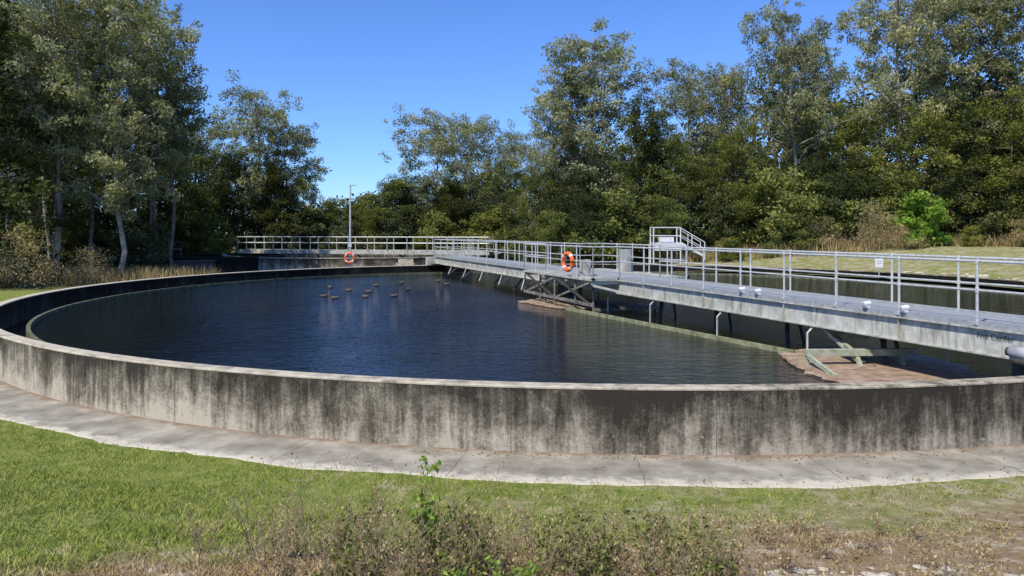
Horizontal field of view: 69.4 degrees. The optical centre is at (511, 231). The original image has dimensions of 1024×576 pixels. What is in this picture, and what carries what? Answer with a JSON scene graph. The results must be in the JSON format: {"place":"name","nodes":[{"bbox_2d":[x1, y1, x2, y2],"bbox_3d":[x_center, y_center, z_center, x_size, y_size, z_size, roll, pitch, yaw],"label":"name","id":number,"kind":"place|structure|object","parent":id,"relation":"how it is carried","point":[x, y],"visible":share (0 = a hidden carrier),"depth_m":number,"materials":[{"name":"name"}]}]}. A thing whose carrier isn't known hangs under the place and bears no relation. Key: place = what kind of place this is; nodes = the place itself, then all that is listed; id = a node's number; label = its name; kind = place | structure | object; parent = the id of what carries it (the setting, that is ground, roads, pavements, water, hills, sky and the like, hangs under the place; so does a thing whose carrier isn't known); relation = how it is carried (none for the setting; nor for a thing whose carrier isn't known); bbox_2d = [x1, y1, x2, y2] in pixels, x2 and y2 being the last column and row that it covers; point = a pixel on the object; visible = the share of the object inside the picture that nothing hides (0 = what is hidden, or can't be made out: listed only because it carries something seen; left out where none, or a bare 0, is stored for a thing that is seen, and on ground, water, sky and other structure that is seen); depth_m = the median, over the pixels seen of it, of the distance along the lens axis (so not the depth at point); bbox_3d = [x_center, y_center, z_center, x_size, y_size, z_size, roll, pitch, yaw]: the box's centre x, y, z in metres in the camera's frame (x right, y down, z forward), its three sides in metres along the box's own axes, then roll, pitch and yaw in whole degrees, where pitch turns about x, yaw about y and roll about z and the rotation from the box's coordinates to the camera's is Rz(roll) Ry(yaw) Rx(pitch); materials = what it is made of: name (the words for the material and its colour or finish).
{"place":"outdoors","nodes":[
{"label":"outdoors","id":0,"kind":"place"},
{"bbox_2d":[0,234,1023,575],"bbox_3d":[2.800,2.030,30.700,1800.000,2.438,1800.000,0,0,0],"label":"ground","id":1,"kind":"structure","parent":0,"point":[984,510],"depth_m":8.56,"materials":[{"name":"green plant"}]},
{"bbox_2d":[0,223,75,288],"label":"dry shrub","id":2,"kind":"object","parent":1,"relation":"on","point":[6,268],"visible":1,"depth_m":41.43,"materials":[{"name":"brown plant"}]},
{"bbox_2d":[5,25,83,264],"bbox_3d":[-29.732,-4.925,47.981,5.101,17.034,5.292,0,0,-5],"label":"eucalyptus tree","id":3,"kind":"object","parent":1,"relation":"on","point":[35,69],"visible":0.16,"depth_m":47.54,"materials":[{"name":"green plant"}]},
{"bbox_2d":[0,0,99,249],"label":"eucalyptus tree","id":4,"kind":"object","parent":1,"relation":"on","point":[31,202],"visible":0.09,"depth_m":52.15,"materials":[{"name":"green plant"}]},
{"bbox_2d":[0,0,101,284],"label":"casuarina tree","id":5,"kind":"object","parent":1,"relation":"on","point":[6,199],"visible":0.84,"depth_m":43.16,"materials":[{"name":"green plant"}]},
{"bbox_2d":[37,216,94,272],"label":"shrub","id":6,"kind":"object","parent":1,"relation":"on","point":[66,241],"visible":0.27,"depth_m":50.89,"materials":[{"name":"green plant"}]},
{"bbox_2d":[0,0,132,282],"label":"eucalyptus tree","id":7,"kind":"object","parent":1,"relation":"on","point":[76,154],"visible":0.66,"depth_m":44.97,"materials":[{"name":"green plant"}]},
{"bbox_2d":[0,0,132,271],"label":"eucalyptus tree","id":8,"kind":"object","parent":1,"relation":"on","point":[48,238],"visible":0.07,"depth_m":50.05,"materials":[{"name":"green plant"}]},
{"bbox_2d":[64,207,132,271],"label":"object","id":9,"kind":"object","parent":1,"relation":"on","point":[100,242],"visible":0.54,"depth_m":50.28,"materials":[{"name":"green plant"}]},
{"bbox_2d":[63,33,138,272],"bbox_3d":[-26.411,-4.441,46.811,4.981,16.032,4.801,0,0,30],"label":"eucalyptus tree","id":10,"kind":"object","parent":1,"relation":"on","point":[92,141],"visible":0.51,"depth_m":46.03,"materials":[{"name":"green plant"}]},
{"bbox_2d":[46,141,159,255],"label":"acacia tree","id":11,"kind":"object","parent":1,"relation":"on","point":[82,173],"visible":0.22,"depth_m":54.94,"materials":[{"name":"green plant"}]},
{"bbox_2d":[24,0,188,278],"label":"eucalyptus tree","id":12,"kind":"object","parent":1,"relation":"on","point":[144,19],"visible":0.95,"depth_m":45.58,"materials":[{"name":"green plant"}]},
{"bbox_2d":[83,211,184,273],"bbox_3d":[-25.804,1.110,50.627,5.935,5.190,4.808,0,0,-5],"label":"shrub","id":13,"kind":"object","parent":1,"relation":"on","point":[132,241],"visible":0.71,"depth_m":50.39,"materials":[{"name":"green plant"}]},
{"bbox_2d":[88,0,217,271],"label":"eucalyptus tree","id":14,"kind":"object","parent":1,"relation":"on","point":[186,36],"visible":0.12,"depth_m":55.33,"materials":[{"name":"green plant"}]},
{"bbox_2d":[121,26,208,270],"bbox_3d":[-24.933,-5.337,51.949,5.941,18.036,6.164,0,0,10],"label":"eucalyptus tree","id":15,"kind":"object","parent":1,"relation":"on","point":[143,109],"visible":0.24,"depth_m":51.89,"materials":[{"name":"green plant"}]},
{"bbox_2d":[123,154,224,254],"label":"casuarina tree","id":16,"kind":"object","parent":1,"relation":"on","point":[164,214],"visible":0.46,"depth_m":63.07,"materials":[{"name":"green plant"}]},
{"bbox_2d":[136,57,212,268],"bbox_3d":[-23.123,-4.141,50.430,5.116,15.531,5.308,0,0,-18],"label":"eucalyptus tree","id":17,"kind":"object","parent":1,"relation":"on","point":[174,91],"visible":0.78,"depth_m":50.17,"materials":[{"name":"green plant"}]},
{"bbox_2d":[154,119,238,227],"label":"eucalyptus tree","id":18,"kind":"object","parent":1,"relation":"on","point":[215,134],"visible":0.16,"depth_m":81.35,"materials":[{"name":"green plant"}]},
{"bbox_2d":[156,144,244,249],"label":"casuarina tree","id":19,"kind":"object","parent":1,"relation":"on","point":[191,161],"visible":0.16,"depth_m":77.83,"materials":[{"name":"green plant"}]},
{"bbox_2d":[179,211,236,253],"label":"shrub","id":20,"kind":"object","parent":1,"relation":"on","point":[220,244],"visible":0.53,"depth_m":65.07,"materials":[{"name":"green plant"}]},
{"bbox_2d":[152,253,284,272],"bbox_3d":[-23.200,2.650,58.500,10.160,1.640,10.160,0,0,0],"label":"round tank","id":21,"kind":"object","parent":1,"relation":"on","point":[244,262],"visible":0.46,"depth_m":54.71,"materials":[{"name":"concrete"}]},
{"bbox_2d":[180,147,261,252],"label":"casuarina tree","id":22,"kind":"object","parent":1,"relation":"on","point":[226,162],"visible":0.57,"depth_m":78.60,"materials":[{"name":"green plant"}]},
{"bbox_2d":[199,69,332,234],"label":"eucalyptus tree","id":23,"kind":"object","parent":1,"relation":"on","point":[235,130],"visible":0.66,"depth_m":81.44,"materials":[{"name":"green plant"}]},
{"bbox_2d":[240,157,302,248],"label":"casuarina tree","id":24,"kind":"object","parent":1,"relation":"on","point":[271,215],"visible":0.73,"depth_m":79.75,"materials":[{"name":"green plant"}]},
{"bbox_2d":[247,122,328,231],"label":"eucalyptus tree","id":25,"kind":"object","parent":1,"relation":"on","point":[288,153],"visible":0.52,"depth_m":83.50,"materials":[{"name":"green plant"}]},
{"bbox_2d":[263,205,331,248],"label":"shrub","id":26,"kind":"object","parent":1,"relation":"on","point":[297,228],"visible":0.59,"depth_m":80.21,"materials":[{"name":"green plant"}]},
{"bbox_2d":[276,174,332,241],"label":"acacia tree","id":27,"kind":"object","parent":1,"relation":"on","point":[307,196],"visible":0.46,"depth_m":82.70,"materials":[{"name":"green plant"}]},
{"bbox_2d":[299,208,353,248],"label":"shrub","id":28,"kind":"object","parent":1,"relation":"on","point":[322,219],"visible":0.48,"depth_m":81.89,"materials":[{"name":"green plant"}]},
{"bbox_2d":[324,219,370,249],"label":"shrub","id":29,"kind":"object","parent":1,"relation":"on","point":[344,236],"visible":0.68,"depth_m":79.70,"materials":[{"name":"green plant"}]},
{"bbox_2d":[222,252,500,270],"bbox_3d":[-13.000,2.685,66.000,24.060,1.570,24.060,0,0,0],"label":"clarifier tank","id":30,"kind":"object","parent":1,"relation":"on","point":[288,261],"visible":0.33,"depth_m":54.60,"materials":[{"name":"concrete"}]},
{"bbox_2d":[237,236,493,257],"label":"clarifier bridge","id":31,"kind":"structure","parent":30,"relation":"on","point":[343,251],"depth_m":64.14,"materials":[{"name":"paint"}]},
{"bbox_2d":[212,452,519,575],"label":"dry stalks","id":32,"kind":"object","parent":1,"relation":"on","point":[308,531],"visible":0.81,"depth_m":5.49,"materials":[{"name":"brown plant"}]},
{"bbox_2d":[351,205,389,249],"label":"acacia tree","id":33,"kind":"object","parent":1,"relation":"on","point":[373,222],"visible":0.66,"depth_m":81.01,"materials":[{"name":"green plant"}]},
{"bbox_2d":[91,490,693,575],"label":"dry weeds","id":34,"kind":"object","parent":1,"relation":"on","point":[271,536],"visible":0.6,"depth_m":5.27,"materials":[{"name":"brown plant"}]},
{"bbox_2d":[365,176,430,249],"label":"acacia tree","id":35,"kind":"object","parent":1,"relation":"on","point":[386,195],"visible":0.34,"depth_m":82.34,"materials":[{"name":"green plant"}]},
{"bbox_2d":[366,182,429,249],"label":"casuarina tree","id":36,"kind":"object","parent":1,"relation":"on","point":[391,215],"visible":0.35,"depth_m":82.28,"materials":[{"name":"green plant"}]},
{"bbox_2d":[370,172,429,245],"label":"acacia tree","id":37,"kind":"object","parent":1,"relation":"on","point":[410,181],"visible":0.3,"depth_m":83.11,"materials":[{"name":"green plant"}]},
{"bbox_2d":[394,456,448,575],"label":"tall leafy weed","id":38,"kind":"object","parent":1,"relation":"on","point":[424,496],"visible":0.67,"depth_m":5.39,"materials":[{"name":"green plant"}]},
{"bbox_2d":[409,210,465,249],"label":"shrub","id":39,"kind":"object","parent":1,"relation":"on","point":[434,222],"visible":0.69,"depth_m":79.44,"materials":[{"name":"green plant"}]},
{"bbox_2d":[378,103,501,225],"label":"eucalyptus tree","id":40,"kind":"object","parent":1,"relation":"on","point":[419,142],"visible":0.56,"depth_m":84.90,"materials":[{"name":"green plant"}]},
{"bbox_2d":[419,176,477,247],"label":"casuarina tree","id":41,"kind":"object","parent":1,"relation":"on","point":[450,189],"visible":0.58,"depth_m":81.99,"materials":[{"name":"green plant"}]},
{"bbox_2d":[414,113,533,228],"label":"eucalyptus tree","id":42,"kind":"object","parent":1,"relation":"on","point":[472,150],"visible":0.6,"depth_m":84.26,"materials":[{"name":"green plant"}]},
{"bbox_2d":[451,210,518,254],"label":"shrub","id":43,"kind":"object","parent":1,"relation":"on","point":[475,224],"visible":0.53,"depth_m":79.20,"materials":[{"name":"green plant"}]},
{"bbox_2d":[439,548,545,575],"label":"green weed","id":44,"kind":"object","parent":1,"relation":"on","point":[525,571],"visible":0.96,"depth_m":4.80,"materials":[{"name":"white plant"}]},
{"bbox_2d":[463,160,527,247],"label":"acacia tree","id":45,"kind":"object","parent":1,"relation":"on","point":[488,176],"visible":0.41,"depth_m":82.39,"materials":[{"name":"green plant"}]},
{"bbox_2d":[467,118,548,235],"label":"eucalyptus tree","id":46,"kind":"object","parent":1,"relation":"on","point":[515,142],"visible":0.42,"depth_m":83.92,"materials":[{"name":"green plant"}]},
{"bbox_2d":[0,264,1023,454],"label":"clarifier tank","id":47,"kind":"object","parent":1,"relation":"on","point":[720,419],"visible":0.47,"depth_m":10.82,"materials":[{"name":"concrete"}]},
{"bbox_2d":[4,273,1023,383],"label":"water","id":48,"kind":"structure","parent":47,"relation":"in","point":[466,327],"depth_m":20.20,"materials":[{"name":"blue liquid"}]},
{"bbox_2d":[518,298,651,308],"bbox_3d":[2.566,2.731,28.566,3.675,0.031,4.752,0,0,-31],"label":"scum raft","id":49,"kind":"object","parent":48,"relation":"on","point":[549,302],"visible":0.48,"depth_m":28.02,"materials":[{"name":"brown"}]},
{"bbox_2d":[778,346,983,382],"bbox_3d":[7.429,2.718,15.166,3.529,0.056,4.818,0,0,0],"label":"scum raft","id":50,"kind":"object","parent":48,"relation":"on","point":[847,369],"visible":0.67,"depth_m":14.56,"materials":[{"name":"brown"}]},
{"bbox_2d":[426,239,1023,375],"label":"clarifier bridge","id":51,"kind":"structure","parent":47,"relation":"on","point":[992,334],"depth_m":17.73,"materials":[{"name":"paint"}]},
{"bbox_2d":[565,307,947,376],"bbox_3d":[5.464,2.466,20.445,3.204,0.848,13.000,0,0,-19],"label":"scum skimmer","id":52,"kind":"object","parent":51,"relation":"attached to","point":[847,349],"visible":0.68,"depth_m":15.61,"materials":[{"name":"metal"}]},
{"bbox_2d":[0,231,1023,286],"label":"tall dry grass","id":53,"kind":"structure","parent":1,"relation":"on","point":[132,275],"depth_m":47.94,"materials":[{"name":"brown plant"}]},
{"bbox_2d":[2,53,1023,255],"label":"distant forest","id":54,"kind":"object","parent":1,"relation":"on","point":[889,156],"visible":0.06,"depth_m":73.17,"materials":[{"name":"green plant"}]},
{"bbox_2d":[4,450,1023,575],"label":"leaf litter","id":55,"kind":"object","parent":1,"relation":"on","point":[741,571],"visible":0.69,"depth_m":7.07,"materials":[{"name":"brown plant"}]},
{"bbox_2d":[490,165,564,262],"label":"casuarina tree","id":56,"kind":"object","parent":1,"relation":"on","point":[512,221],"visible":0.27,"depth_m":69.98,"materials":[{"name":"green plant"}]},
{"bbox_2d":[313,487,747,575],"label":"green weeds","id":57,"kind":"object","parent":1,"relation":"on","point":[597,557],"visible":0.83,"depth_m":5.08,"materials":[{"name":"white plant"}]},
{"bbox_2d":[512,175,572,263],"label":"acacia tree","id":58,"kind":"object","parent":1,"relation":"on","point":[529,216],"visible":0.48,"depth_m":59.64,"materials":[{"name":"green plant"}]},
{"bbox_2d":[516,119,588,233],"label":"eucalyptus tree","id":59,"kind":"object","parent":1,"relation":"on","point":[551,147],"visible":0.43,"depth_m":62.68,"materials":[{"name":"green plant"}]},
{"bbox_2d":[325,465,783,575],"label":"dry weeds","id":60,"kind":"object","parent":1,"relation":"on","point":[424,562],"visible":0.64,"depth_m":5.31,"materials":[{"name":"brown plant"}]},
{"bbox_2d":[531,208,579,263],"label":"shrub","id":61,"kind":"object","parent":1,"relation":"on","point":[555,223],"visible":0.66,"depth_m":54.08,"materials":[{"name":"green plant"}]},
{"bbox_2d":[524,162,614,263],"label":"casuarina tree","id":62,"kind":"object","parent":1,"relation":"on","point":[579,178],"visible":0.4,"depth_m":57.10,"materials":[{"name":"green plant"}]},
{"bbox_2d":[529,65,616,223],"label":"eucalyptus tree","id":63,"kind":"object","parent":1,"relation":"on","point":[564,90],"visible":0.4,"depth_m":62.41,"materials":[{"name":"green plant"}]},
{"bbox_2d":[520,17,652,216],"bbox_3d":[7.022,-7.284,62.173,11.096,20.694,10.067,0,0,-18],"label":"eucalyptus tree","id":64,"kind":"object","parent":1,"relation":"on","point":[611,53],"visible":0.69,"depth_m":60.99,"materials":[{"name":"green plant"}]},
{"bbox_2d":[559,190,620,263],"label":"casuarina tree","id":65,"kind":"object","parent":1,"relation":"on","point":[580,219],"visible":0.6,"depth_m":54.46,"materials":[{"name":"green plant"}]},
{"bbox_2d":[558,185,657,263],"bbox_3d":[7.223,-0.092,55.302,7.734,6.928,7.742,0,0,-1],"label":"shrub","id":66,"kind":"object","parent":1,"relation":"on","point":[618,207],"visible":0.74,"depth_m":54.38,"materials":[{"name":"green plant"}]},
{"bbox_2d":[601,95,666,259],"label":"casuarina tree","id":67,"kind":"object","parent":1,"relation":"on","point":[639,138],"visible":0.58,"depth_m":57.64,"materials":[{"name":"green plant"}]},
{"bbox_2d":[620,111,679,234],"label":"casuarina tree","id":68,"kind":"object","parent":1,"relation":"on","point":[653,141],"visible":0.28,"depth_m":59.03,"materials":[{"name":"green plant"}]},
{"bbox_2d":[636,192,690,261],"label":"acacia tree","id":69,"kind":"object","parent":1,"relation":"on","point":[660,202],"visible":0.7,"depth_m":54.07,"materials":[{"name":"green plant"}]},
{"bbox_2d":[632,126,710,230],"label":"acacia tree","id":70,"kind":"object","parent":1,"relation":"on","point":[671,144],"visible":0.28,"depth_m":58.74,"materials":[{"name":"green plant"}]},
{"bbox_2d":[626,56,757,201],"bbox_3d":[15.140,-7.146,64.078,10.674,17.324,12.855,0,0,9],"label":"eucalyptus tree","id":71,"kind":"object","parent":1,"relation":"on","point":[689,100],"visible":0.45,"depth_m":63.32,"materials":[{"name":"green plant"}]},
{"bbox_2d":[665,157,735,251],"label":"casuarina tree","id":72,"kind":"object","parent":1,"relation":"on","point":[692,171],"visible":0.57,"depth_m":56.56,"materials":[{"name":"green plant"}]},
{"bbox_2d":[681,184,756,249],"bbox_3d":[15.664,-0.813,56.905,5.415,5.845,6.685,0,0,37],"label":"shrub","id":73,"kind":"object","parent":1,"relation":"on","point":[718,198],"visible":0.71,"depth_m":55.45,"materials":[{"name":"green plant"}]},
{"bbox_2d":[666,62,788,242],"bbox_3d":[18.185,-6.833,63.798,10.087,16.793,8.376,0,0,-21],"label":"eucalyptus tree","id":74,"kind":"object","parent":1,"relation":"on","point":[725,109],"visible":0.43,"depth_m":62.80,"materials":[{"name":"green plant"}]},
{"bbox_2d":[693,122,773,229],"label":"acacia tree","id":75,"kind":"object","parent":1,"relation":"on","point":[727,151],"visible":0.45,"depth_m":58.07,"materials":[{"name":"green plant"}]},
{"bbox_2d":[719,180,778,250],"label":"acacia tree","id":76,"kind":"object","parent":1,"relation":"on","point":[742,203],"visible":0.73,"depth_m":55.20,"materials":[{"name":"green plant"}]},
{"bbox_2d":[714,146,799,246],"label":"casuarina tree","id":77,"kind":"object","parent":1,"relation":"on","point":[740,162],"visible":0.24,"depth_m":58.06,"materials":[{"name":"green plant"}]},
{"bbox_2d":[709,164,842,244],"bbox_3d":[19.247,-1.409,55.643,8.247,7.380,8.238,0,0,-27],"label":"shrub","id":78,"kind":"object","parent":1,"relation":"on","point":[769,187],"visible":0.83,"depth_m":54.14,"materials":[{"name":"green plant"}]},
{"bbox_2d":[761,211,819,249],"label":"shrub","id":79,"kind":"object","parent":1,"relation":"on","point":[792,243],"visible":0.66,"depth_m":53.18,"materials":[{"name":"green plant"}]},
{"bbox_2d":[737,0,868,174],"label":"eucalyptus tree","id":80,"kind":"object","parent":1,"relation":"on","point":[786,53],"visible":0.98,"depth_m":58.78,"materials":[{"name":"green plant"}]},
{"bbox_2d":[754,30,856,176],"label":"eucalyptus tree","id":81,"kind":"object","parent":1,"relation":"on","point":[804,128],"visible":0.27,"depth_m":64.39,"materials":[{"name":"green plant"}]},
{"bbox_2d":[779,150,859,245],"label":"casuarina tree","id":82,"kind":"object","parent":1,"relation":"on","point":[837,162],"visible":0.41,"depth_m":55.92,"materials":[{"name":"green plant"}]},
{"bbox_2d":[767,163,878,244],"bbox_3d":[24.127,-1.813,57.132,8.390,7.515,8.398,0,0,35],"label":"shrub","id":83,"kind":"object","parent":1,"relation":"on","point":[824,211],"visible":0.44,"depth_m":54.92,"materials":[{"name":"green plant"}]},
{"bbox_2d":[790,97,895,220],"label":"acacia tree","id":84,"kind":"object","parent":1,"relation":"on","point":[846,136],"visible":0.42,"depth_m":58.49,"materials":[{"name":"green plant"}]},
{"bbox_2d":[800,176,887,242],"bbox_3d":[24.503,-1.344,56.122,6.850,5.990,5.549,0,0,38],"label":"shrub","id":85,"kind":"object","parent":1,"relation":"on","point":[838,206],"visible":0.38,"depth_m":55.22,"materials":[{"name":"green plant"}]},
{"bbox_2d":[822,150,891,245],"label":"casuarina tree","id":86,"kind":"object","parent":1,"relation":"on","point":[865,162],"visible":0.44,"depth_m":55.71,"materials":[{"name":"green plant"}]},
{"bbox_2d":[696,505,1023,575],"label":"dry weeds","id":87,"kind":"object","parent":1,"relation":"on","point":[805,529],"visible":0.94,"depth_m":6.36,"materials":[{"name":"brown plant"}]},
{"bbox_2d":[840,198,904,249],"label":"dry shrub","id":88,"kind":"object","parent":1,"relation":"on","point":[873,227],"visible":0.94,"depth_m":52.24,"materials":[{"name":"brown plant"}]},
{"bbox_2d":[828,159,927,242],"bbox_3d":[27.458,-1.921,56.492,8.334,7.458,8.326,0,0,41],"label":"shrub","id":89,"kind":"object","parent":1,"relation":"on","point":[875,172],"visible":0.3,"depth_m":55.61,"materials":[{"name":"green plant"}]},
{"bbox_2d":[750,564,1023,575],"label":"rock","id":90,"kind":"object","parent":1,"relation":"on","point":[799,570],"visible":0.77,"depth_m":5.97,"materials":[{"name":"grey stone"}]},
{"bbox_2d":[833,0,970,245],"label":"eucalyptus tree","id":91,"kind":"object","parent":1,"relation":"on","point":[893,38],"visible":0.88,"depth_m":56.82,"materials":[{"name":"green plant"}]},
{"bbox_2d":[891,189,954,247],"bbox_3d":[29.352,-0.770,52.811,3.978,4.602,4.284,0,0,35],"label":"bright green shrub","id":92,"kind":"object","parent":1,"relation":"on","point":[918,204],"visible":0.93,"depth_m":52.32,"materials":[{"name":"green plant"}]},
{"bbox_2d":[867,98,990,230],"bbox_3d":[30.739,-4.194,55.797,7.521,11.362,7.095,0,0,-11],"label":"acacia tree","id":93,"kind":"object","parent":1,"relation":"on","point":[922,123],"visible":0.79,"depth_m":54.81,"materials":[{"name":"green plant"}]},
{"bbox_2d":[868,0,1016,197],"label":"eucalyptus tree","id":94,"kind":"object","parent":1,"relation":"on","point":[942,71],"visible":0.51,"depth_m":58.03,"materials":[{"name":"green plant"}]},
{"bbox_2d":[909,0,1023,195],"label":"eucalyptus tree","id":95,"kind":"object","parent":1,"relation":"on","point":[980,41],"visible":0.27,"depth_m":58.80,"materials":[{"name":"green plant"}]},
{"bbox_2d":[926,107,1023,245],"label":"casuarina tree","id":96,"kind":"object","parent":1,"relation":"on","point":[955,183],"visible":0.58,"depth_m":55.13,"materials":[{"name":"green plant"}]},
{"bbox_2d":[929,163,1023,236],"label":"shrub","id":97,"kind":"object","parent":1,"relation":"on","point":[983,222],"visible":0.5,"depth_m":54.43,"materials":[{"name":"green plant"}]},
{"bbox_2d":[952,85,1023,238],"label":"acacia tree","id":98,"kind":"object","parent":1,"relation":"on","point":[1013,133],"visible":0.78,"depth_m":53.96,"materials":[{"name":"green plant"}]},
{"bbox_2d":[960,0,1023,141],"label":"eucalyptus tree","id":99,"kind":"object","parent":1,"relation":"on","point":[1019,7],"visible":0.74,"depth_m":55.51,"materials":[{"name":"green plant"}]},
{"bbox_2d":[0,380,1023,488],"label":"concrete path","id":100,"kind":"structure","parent":0,"point":[22,406],"depth_m":10.21,"materials":[{"name":"grey concrete"}]},
{"bbox_2d":[13,0,1023,234],"label":"sky","id":101,"kind":"structure","parent":0,"point":[349,62],"materials":[{"name":"blue"}]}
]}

